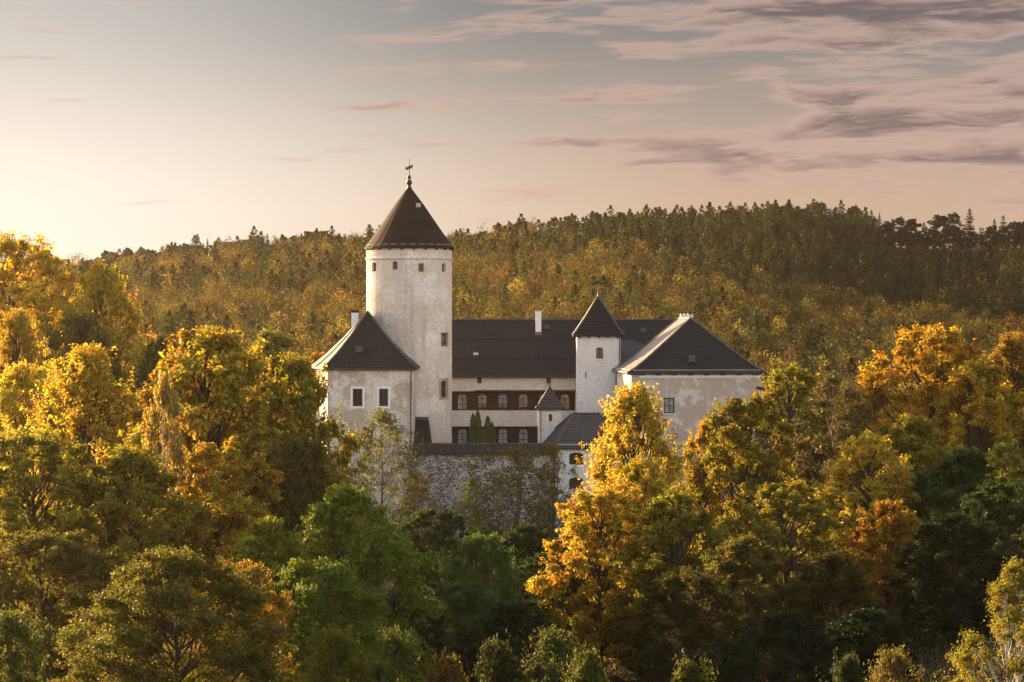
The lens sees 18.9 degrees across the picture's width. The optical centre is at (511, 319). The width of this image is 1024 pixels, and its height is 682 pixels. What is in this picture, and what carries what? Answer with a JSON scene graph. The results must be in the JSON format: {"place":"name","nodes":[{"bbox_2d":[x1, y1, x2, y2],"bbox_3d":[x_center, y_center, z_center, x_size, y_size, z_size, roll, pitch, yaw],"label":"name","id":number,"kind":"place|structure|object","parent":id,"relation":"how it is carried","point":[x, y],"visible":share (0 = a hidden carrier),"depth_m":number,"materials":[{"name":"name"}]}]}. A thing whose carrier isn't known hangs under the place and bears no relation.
{"place":"outdoors","nodes":[
{"label":"outdoors","id":0,"kind":"place"},
{"bbox_2d":[0,0,1023,269],"label":"sky","id":1,"kind":"structure","parent":0,"point":[132,124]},
{"bbox_2d":[2,236,1023,681],"bbox_3d":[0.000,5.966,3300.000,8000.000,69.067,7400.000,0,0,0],"label":"ground","id":2,"kind":"structure","parent":0,"point":[924,640],"depth_m":253.03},
{"bbox_2d":[0,603,50,681],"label":"bush","id":3,"kind":"object","parent":2,"relation":"on","point":[10,628],"visible":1,"depth_m":149.48,"materials":[{"name":"green plant"}]},
{"bbox_2d":[0,307,60,488],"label":"broadleaf tree","id":4,"kind":"object","parent":2,"relation":"on","point":[15,325],"visible":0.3,"depth_m":376.97,"materials":[{"name":"yellow plant"}]},
{"bbox_2d":[0,229,81,375],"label":"broadleaf tree","id":5,"kind":"object","parent":2,"relation":"on","point":[31,295],"visible":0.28,"depth_m":417.37,"materials":[{"name":"yellow plant"}]},
{"bbox_2d":[0,359,88,569],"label":"broadleaf tree","id":6,"kind":"object","parent":2,"relation":"on","point":[15,380],"visible":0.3,"depth_m":260.32,"materials":[{"name":"yellow plant"}]},
{"bbox_2d":[0,427,127,648],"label":"broadleaf tree","id":7,"kind":"object","parent":2,"relation":"on","point":[17,497],"visible":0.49,"depth_m":219.51,"materials":[{"name":"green plant"}]},
{"bbox_2d":[0,527,148,681],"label":"broadleaf tree","id":8,"kind":"object","parent":2,"relation":"on","point":[54,555],"visible":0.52,"depth_m":203.07,"materials":[{"name":"green plant"}]},
{"bbox_2d":[29,313,132,459],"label":"broadleaf tree","id":9,"kind":"object","parent":2,"relation":"on","point":[79,330],"visible":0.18,"depth_m":396.31,"materials":[{"name":"yellow plant"}]},
{"bbox_2d":[0,340,185,608],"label":"broadleaf tree","id":10,"kind":"object","parent":2,"relation":"on","point":[92,402],"visible":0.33,"depth_m":248.63,"materials":[{"name":"yellow plant"}]},
{"bbox_2d":[48,257,156,441],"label":"broadleaf tree","id":11,"kind":"object","parent":2,"relation":"on","point":[113,287],"visible":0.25,"depth_m":410.66,"materials":[{"name":"yellow plant"}]},
{"bbox_2d":[30,441,228,663],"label":"broadleaf tree","id":12,"kind":"object","parent":2,"relation":"on","point":[142,467],"visible":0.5,"depth_m":218.04,"materials":[{"name":"green plant"}]},
{"bbox_2d":[111,332,211,464],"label":"broadleaf tree","id":13,"kind":"object","parent":2,"relation":"on","point":[145,369],"visible":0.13,"depth_m":390.25,"materials":[{"name":"yellow plant"}]},
{"bbox_2d":[133,371,197,642],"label":"broadleaf tree","id":14,"kind":"object","parent":2,"relation":"on","point":[164,395],"visible":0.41,"depth_m":225.38,"materials":[{"name":"yellow plant"}]},
{"bbox_2d":[47,543,302,681],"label":"broadleaf tree","id":15,"kind":"object","parent":2,"relation":"on","point":[179,572],"visible":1,"depth_m":164.01,"materials":[{"name":"green plant"}]},
{"bbox_2d":[88,324,313,562],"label":"broadleaf tree","id":16,"kind":"object","parent":2,"relation":"on","point":[213,355],"visible":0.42,"depth_m":237.38,"materials":[{"name":"yellow plant"}]},
{"bbox_2d":[127,433,309,665],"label":"broadleaf tree","id":17,"kind":"object","parent":2,"relation":"on","point":[216,472],"visible":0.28,"depth_m":226.17,"materials":[{"name":"yellow plant"}]},
{"bbox_2d":[189,559,304,681],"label":"broadleaf tree","id":18,"kind":"object","parent":2,"relation":"on","point":[255,571],"visible":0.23,"depth_m":179.60,"materials":[{"name":"orange plant"}]},
{"bbox_2d":[199,328,311,454],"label":"broadleaf tree","id":19,"kind":"object","parent":2,"relation":"on","point":[282,344],"visible":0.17,"depth_m":398.82,"materials":[{"name":"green plant"}]},
{"bbox_2d":[216,515,346,681],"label":"broadleaf tree","id":20,"kind":"object","parent":2,"relation":"on","point":[264,532],"visible":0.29,"depth_m":203.20,"materials":[{"name":"green plant"}]},
{"bbox_2d":[212,351,367,584],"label":"broadleaf tree","id":21,"kind":"object","parent":2,"relation":"on","point":[305,389],"visible":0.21,"depth_m":242.37,"materials":[{"name":"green plant"}]},
{"bbox_2d":[225,430,358,641],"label":"broadleaf tree","id":22,"kind":"object","parent":2,"relation":"on","point":[320,479],"visible":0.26,"depth_m":230.53,"materials":[{"name":"green plant"}]},
{"bbox_2d":[254,556,408,681],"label":"broadleaf tree","id":23,"kind":"object","parent":2,"relation":"on","point":[306,596],"visible":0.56,"depth_m":192.27,"materials":[{"name":"green plant"}]},
{"bbox_2d":[295,623,371,681],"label":"bush","id":24,"kind":"object","parent":2,"relation":"on","point":[335,647],"visible":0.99,"depth_m":159.70,"materials":[{"name":"green plant"}]},
{"bbox_2d":[261,479,448,681],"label":"broadleaf tree","id":25,"kind":"object","parent":2,"relation":"on","point":[344,509],"visible":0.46,"depth_m":210.96,"materials":[{"name":"green plant"}]},
{"bbox_2d":[333,435,383,525],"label":"broadleaf tree","id":26,"kind":"object","parent":2,"relation":"on","point":[360,463],"visible":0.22,"depth_m":333.38,"materials":[{"name":"green plant"}]},
{"bbox_2d":[311,310,419,541],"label":"corner bastion","id":27,"kind":"object","parent":2,"relation":"on","point":[370,363],"visible":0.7,"depth_m":346.16,"materials":[{"name":"paint"}]},
{"bbox_2d":[350,386,364,408],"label":"window","id":28,"kind":"structure","parent":27,"relation":"in","point":[357,393],"depth_m":346.07,"materials":[{"name":"paint"}]},
{"bbox_2d":[377,386,389,408],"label":"window","id":29,"kind":"structure","parent":27,"relation":"in","point":[383,392],"depth_m":346.32,"materials":[{"name":"paint"}]},
{"bbox_2d":[336,406,432,525],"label":"broadleaf tree","id":30,"kind":"object","parent":2,"relation":"on","point":[382,416],"visible":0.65,"depth_m":335.35,"materials":[{"name":"green plant"}]},
{"bbox_2d":[361,623,431,681],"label":"bush","id":31,"kind":"object","parent":2,"relation":"on","point":[396,655],"visible":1,"depth_m":157.50,"materials":[{"name":"green plant"}]},
{"bbox_2d":[364,158,453,442],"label":"round tower","id":32,"kind":"structure","parent":2,"relation":"on","point":[409,248],"depth_m":357.93,"materials":[{"name":"paint"}]},
{"bbox_2d":[440,378,448,399],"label":"window","id":33,"kind":"structure","parent":32,"relation":"in","point":[442,384],"depth_m":359.50,"materials":[{"name":"paint"}]},
{"bbox_2d":[390,471,443,552],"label":"broadleaf tree","id":34,"kind":"object","parent":2,"relation":"on","point":[423,482],"visible":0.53,"depth_m":331.69,"materials":[{"name":"green plant"}]},
{"bbox_2d":[374,593,465,681],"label":"broadleaf tree","id":35,"kind":"object","parent":2,"relation":"on","point":[438,635],"visible":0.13,"depth_m":217.13,"materials":[{"name":"green plant"}]},
{"bbox_2d":[414,417,431,442],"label":"buttress","id":36,"kind":"structure","parent":2,"relation":"on","point":[422,425],"depth_m":354.02,"materials":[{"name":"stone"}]},
{"bbox_2d":[390,506,480,599],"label":"broadleaf tree","id":37,"kind":"object","parent":2,"relation":"on","point":[437,532],"visible":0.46,"depth_m":298.81,"materials":[{"name":"green plant"}]},
{"bbox_2d":[421,647,470,681],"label":"bush","id":38,"kind":"object","parent":2,"relation":"on","point":[449,670],"visible":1,"depth_m":155.85,"materials":[{"name":"green plant"}]},
{"bbox_2d":[408,579,527,679],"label":"broadleaf tree","id":39,"kind":"object","parent":2,"relation":"on","point":[476,596],"visible":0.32,"depth_m":234.49,"materials":[{"name":"green plant"}]},
{"bbox_2d":[450,477,492,541],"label":"broadleaf tree","id":40,"kind":"object","parent":2,"relation":"on","point":[471,484],"visible":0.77,"depth_m":327.71,"materials":[{"name":"green plant"}]},
{"bbox_2d":[431,530,528,677],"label":"broadleaf tree","id":41,"kind":"object","parent":2,"relation":"on","point":[492,555],"visible":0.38,"depth_m":244.94,"materials":[{"name":"green plant"}]},
{"bbox_2d":[413,443,555,540],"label":"curtain wall","id":42,"kind":"structure","parent":2,"relation":"on","point":[443,465],"depth_m":347.00,"materials":[{"name":"stone"}]},
{"bbox_2d":[466,629,535,681],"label":"bush","id":43,"kind":"object","parent":2,"relation":"on","point":[494,665],"visible":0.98,"depth_m":161.51,"materials":[{"name":"green plant"}]},
{"bbox_2d":[434,600,581,681],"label":"broadleaf tree","id":44,"kind":"object","parent":2,"relation":"on","point":[512,625],"visible":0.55,"depth_m":221.07,"materials":[{"name":"green plant"}]},
{"bbox_2d":[0,198,1023,456],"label":"forest","id":45,"kind":"object","parent":2,"relation":"on","point":[758,288],"visible":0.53,"depth_m":768.99,"materials":[{"name":"green plant"}]},
{"bbox_2d":[1,499,1023,681],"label":"undergrowth","id":46,"kind":"object","parent":2,"relation":"on","point":[934,663],"visible":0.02,"depth_m":237.10,"materials":[{"name":"green plant"}]},
{"bbox_2d":[458,444,572,544],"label":"broadleaf tree","id":47,"kind":"object","parent":2,"relation":"on","point":[517,462],"visible":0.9,"depth_m":330.49,"materials":[{"name":"green plant"}]},
{"bbox_2d":[472,524,569,610],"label":"broadleaf tree","id":48,"kind":"object","parent":2,"relation":"on","point":[527,533],"visible":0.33,"depth_m":288.85,"materials":[{"name":"green plant"}]},
{"bbox_2d":[509,624,581,681],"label":"bush","id":49,"kind":"object","parent":2,"relation":"on","point":[553,653],"visible":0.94,"depth_m":159.41,"materials":[{"name":"green plant"}]},
{"bbox_2d":[496,551,605,661],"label":"broadleaf tree","id":50,"kind":"object","parent":2,"relation":"on","point":[530,567],"visible":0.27,"depth_m":253.71,"materials":[{"name":"green plant"}]},
{"bbox_2d":[520,439,589,550],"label":"broadleaf tree","id":51,"kind":"object","parent":2,"relation":"on","point":[552,448],"visible":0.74,"depth_m":332.56,"materials":[{"name":"green plant"}]},
{"bbox_2d":[452,285,692,442],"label":"residential wing","id":52,"kind":"structure","parent":2,"relation":"on","point":[513,365],"depth_m":368.54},
{"bbox_2d":[457,393,467,409],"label":"window","id":53,"kind":"structure","parent":52,"relation":"in","point":[462,399],"depth_m":368.48,"materials":[{"name":"glass"}]},
{"bbox_2d":[457,428,467,442],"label":"window","id":54,"kind":"structure","parent":52,"relation":"in","point":[462,433],"depth_m":368.57,"materials":[{"name":"glass"}]},
{"bbox_2d":[477,393,487,409],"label":"window","id":55,"kind":"structure","parent":52,"relation":"in","point":[482,399],"depth_m":368.57,"materials":[{"name":"glass"}]},
{"bbox_2d":[497,393,507,409],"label":"window","id":56,"kind":"structure","parent":52,"relation":"in","point":[502,399],"depth_m":368.48,"materials":[{"name":"glass"}]},
{"bbox_2d":[497,428,507,442],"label":"window","id":57,"kind":"structure","parent":52,"relation":"in","point":[502,434],"depth_m":368.57,"materials":[{"name":"glass"}]},
{"bbox_2d":[518,393,528,409],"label":"window","id":58,"kind":"structure","parent":52,"relation":"in","point":[523,399],"depth_m":368.48,"materials":[{"name":"glass"}]},
{"bbox_2d":[518,428,528,442],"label":"window","id":59,"kind":"structure","parent":52,"relation":"in","point":[523,434],"depth_m":368.57,"materials":[{"name":"glass"}]},
{"bbox_2d":[536,413,626,539],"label":"gatehouse","id":60,"kind":"object","parent":2,"relation":"on","point":[571,431],"visible":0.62,"depth_m":346.47,"materials":[{"name":"white paint"}]},
{"bbox_2d":[560,640,609,681],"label":"bush","id":61,"kind":"object","parent":2,"relation":"on","point":[587,669],"visible":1,"depth_m":153.85,"materials":[{"name":"green plant"}]},
{"bbox_2d":[525,483,669,675],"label":"broadleaf tree","id":62,"kind":"object","parent":2,"relation":"on","point":[582,534],"visible":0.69,"depth_m":249.84,"materials":[{"name":"yellow plant"}]},
{"bbox_2d":[572,281,624,412],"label":"stair tower","id":63,"kind":"structure","parent":2,"relation":"on","point":[597,333],"depth_m":361.00,"materials":[{"name":"white paint"}]},
{"bbox_2d":[554,381,715,661],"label":"broadleaf tree","id":64,"kind":"object","parent":2,"relation":"on","point":[636,406],"visible":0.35,"depth_m":260.87,"materials":[{"name":"yellow plant"}]},
{"bbox_2d":[561,456,732,680],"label":"broadleaf tree","id":65,"kind":"object","parent":2,"relation":"on","point":[639,479],"visible":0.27,"depth_m":254.74,"materials":[{"name":"orange plant"}]},
{"bbox_2d":[588,485,745,678],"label":"broadleaf tree","id":66,"kind":"object","parent":2,"relation":"on","point":[657,526],"visible":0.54,"depth_m":246.67,"materials":[{"name":"green plant"}]},
{"bbox_2d":[605,568,767,681],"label":"broadleaf tree","id":67,"kind":"object","parent":2,"relation":"on","point":[678,611],"visible":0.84,"depth_m":220.78,"materials":[{"name":"green plant"}]},
{"bbox_2d":[612,317,768,515],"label":"building","id":68,"kind":"structure","parent":2,"relation":"on","point":[692,367],"depth_m":344.80,"materials":[{"name":"paint"}]},
{"bbox_2d":[663,398,675,414],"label":"window","id":69,"kind":"structure","parent":68,"relation":"in","point":[669,402],"depth_m":344.47,"materials":[{"name":"glass"}]},
{"bbox_2d":[670,649,718,681],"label":"bush","id":70,"kind":"object","parent":2,"relation":"on","point":[688,671],"visible":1,"depth_m":149.69,"materials":[{"name":"green plant"}]},
{"bbox_2d":[676,419,736,593],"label":"broadleaf tree","id":71,"kind":"object","parent":2,"relation":"on","point":[703,435],"visible":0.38,"depth_m":287.08,"materials":[{"name":"yellow plant"}]},
{"bbox_2d":[652,531,820,681],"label":"broadleaf tree","id":72,"kind":"object","parent":2,"relation":"on","point":[756,576],"visible":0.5,"depth_m":234.91,"materials":[{"name":"green plant"}]},
{"bbox_2d":[678,390,820,586],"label":"broadleaf tree","id":73,"kind":"object","parent":2,"relation":"on","point":[734,435],"visible":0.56,"depth_m":283.26,"materials":[{"name":"green plant"}]},
{"bbox_2d":[698,608,872,681],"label":"broadleaf tree","id":74,"kind":"object","parent":2,"relation":"on","point":[785,639],"visible":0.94,"depth_m":203.89,"materials":[{"name":"green plant"}]},
{"bbox_2d":[708,479,871,630],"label":"broadleaf tree","id":75,"kind":"object","parent":2,"relation":"on","point":[771,496],"visible":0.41,"depth_m":258.76,"materials":[{"name":"green plant"}]},
{"bbox_2d":[727,361,855,566],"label":"broadleaf tree","id":76,"kind":"object","parent":2,"relation":"on","point":[774,393],"visible":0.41,"depth_m":303.49,"materials":[{"name":"green plant"}]},
{"bbox_2d":[786,369,863,552],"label":"broadleaf tree","id":77,"kind":"object","parent":2,"relation":"on","point":[822,405],"visible":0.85,"depth_m":291.63,"materials":[{"name":"green plant"}]},
{"bbox_2d":[760,550,902,681],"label":"broadleaf tree","id":78,"kind":"object","parent":2,"relation":"on","point":[829,584],"visible":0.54,"depth_m":230.94,"materials":[{"name":"green plant"}]},
{"bbox_2d":[815,646,870,681],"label":"bush","id":79,"kind":"object","parent":2,"relation":"on","point":[847,669],"visible":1,"depth_m":157.76,"materials":[{"name":"green plant"}]},
{"bbox_2d":[831,400,889,489],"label":"broadleaf tree","id":80,"kind":"object","parent":2,"relation":"on","point":[860,419],"visible":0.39,"depth_m":295.66,"materials":[{"name":"green plant"}]},
{"bbox_2d":[800,428,921,580],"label":"broadleaf tree","id":81,"kind":"object","parent":2,"relation":"on","point":[869,449],"visible":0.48,"depth_m":273.47,"materials":[{"name":"green plant"}]},
{"bbox_2d":[801,607,930,681],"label":"broadleaf tree","id":82,"kind":"object","parent":2,"relation":"on","point":[873,621],"visible":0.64,"depth_m":206.92,"materials":[{"name":"green plant"}]},
{"bbox_2d":[826,499,950,641],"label":"broadleaf tree","id":83,"kind":"object","parent":2,"relation":"on","point":[894,524],"visible":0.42,"depth_m":250.51,"materials":[{"name":"orange plant"}]},
{"bbox_2d":[880,221,901,246],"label":"crest tree","id":84,"kind":"object","parent":2,"relation":"on","point":[888,229],"visible":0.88,"depth_m":984.91,"materials":[{"name":"green plant"}]},
{"bbox_2d":[863,643,925,681],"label":"bush","id":85,"kind":"object","parent":2,"relation":"on","point":[891,665],"visible":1,"depth_m":149.71,"materials":[{"name":"green plant"}]},
{"bbox_2d":[891,216,910,244],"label":"crest tree","id":86,"kind":"object","parent":2,"relation":"on","point":[899,221],"visible":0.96,"depth_m":991.66,"materials":[{"name":"green plant"}]},
{"bbox_2d":[836,411,973,554],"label":"broadleaf tree","id":87,"kind":"object","parent":2,"relation":"on","point":[919,452],"visible":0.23,"depth_m":288.41,"materials":[{"name":"green plant"}]},
{"bbox_2d":[899,218,922,244],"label":"crest tree","id":88,"kind":"object","parent":2,"relation":"on","point":[913,225],"visible":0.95,"depth_m":989.98,"materials":[{"name":"green plant"}]},
{"bbox_2d":[833,322,1018,522],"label":"broadleaf tree","id":89,"kind":"object","parent":2,"relation":"on","point":[919,363],"visible":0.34,"depth_m":327.56,"materials":[{"name":"orange plant"}]},
{"bbox_2d":[925,215,953,248],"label":"crest tree","id":90,"kind":"object","parent":2,"relation":"on","point":[937,222],"visible":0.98,"depth_m":985.45,"materials":[{"name":"green plant"}]},
{"bbox_2d":[941,212,963,244],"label":"crest tree","id":91,"kind":"object","parent":2,"relation":"on","point":[956,234],"visible":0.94,"depth_m":992.83,"materials":[{"name":"green plant"}]},
{"bbox_2d":[883,511,1023,648],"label":"broadleaf tree","id":92,"kind":"object","parent":2,"relation":"on","point":[959,600],"visible":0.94,"depth_m":243.48,"materials":[{"name":"green plant"}]},
{"bbox_2d":[890,443,1023,589],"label":"broadleaf tree","id":93,"kind":"object","parent":2,"relation":"on","point":[973,461],"visible":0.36,"depth_m":266.75,"materials":[{"name":"green plant"}]},
{"bbox_2d":[958,208,979,248],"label":"crest tree","id":94,"kind":"object","parent":2,"relation":"on","point":[969,227],"visible":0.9,"depth_m":991.35,"materials":[{"name":"green plant"}]},
{"bbox_2d":[915,352,1023,499],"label":"broadleaf tree","id":95,"kind":"object","parent":2,"relation":"on","point":[980,404],"visible":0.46,"depth_m":320.73,"materials":[{"name":"yellow plant"}]},
{"bbox_2d":[916,644,1023,681],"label":"scrub","id":96,"kind":"object","parent":2,"relation":"on","point":[996,671],"visible":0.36,"depth_m":214.84,"materials":[{"name":"green plant"}]},
{"bbox_2d":[941,555,1023,681],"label":"birch tree","id":97,"kind":"object","parent":2,"relation":"on","point":[1010,574],"visible":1,"depth_m":149.50,"materials":[{"name":"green plant"}]},
{"bbox_2d":[949,476,1023,623],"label":"broadleaf tree","id":98,"kind":"object","parent":2,"relation":"on","point":[999,513],"visible":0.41,"depth_m":254.57,"materials":[{"name":"green plant"}]},
{"bbox_2d":[962,330,1023,471],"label":"broadleaf tree","id":99,"kind":"object","parent":2,"relation":"on","point":[1011,348],"visible":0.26,"depth_m":329.09,"materials":[{"name":"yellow plant"}]},
{"bbox_2d":[974,442,1023,575],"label":"broadleaf tree","id":100,"kind":"object","parent":2,"relation":"on","point":[1002,451],"visible":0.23,"depth_m":274.20,"materials":[{"name":"green plant"}]},
{"bbox_2d":[992,215,1011,247],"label":"crest tree","id":101,"kind":"object","parent":2,"relation":"on","point":[1003,237],"visible":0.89,"depth_m":985.59,"materials":[{"name":"green plant"}]},
{"bbox_2d":[1004,221,1022,244],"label":"crest tree","id":102,"kind":"object","parent":2,"relation":"on","point":[1011,225],"visible":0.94,"depth_m":992.07,"materials":[{"name":"green plant"}]},
{"bbox_2d":[1010,221,1023,246],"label":"crest tree","id":103,"kind":"object","parent":2,"relation":"on","point":[1021,225],"visible":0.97,"depth_m":989.90,"materials":[{"name":"green plant"}]},
{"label":"courtyard","id":104,"kind":"structure","parent":0,"visible":0},
{"bbox_2d":[473,410,482,442],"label":"columnar conifer","id":105,"kind":"object","parent":104,"relation":"on","point":[478,434],"visible":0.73,"depth_m":353.72,"materials":[{"name":"green plant"}]},
{"bbox_2d":[482,415,491,442],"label":"columnar conifer","id":106,"kind":"object","parent":104,"relation":"on","point":[487,423],"visible":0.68,"depth_m":353.75,"materials":[{"name":"green plant"}]},
{"bbox_2d":[535,383,564,442],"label":"turret","id":107,"kind":"object","parent":104,"relation":"on","point":[549,407],"visible":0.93,"depth_m":353.00,"materials":[{"name":"paint"}]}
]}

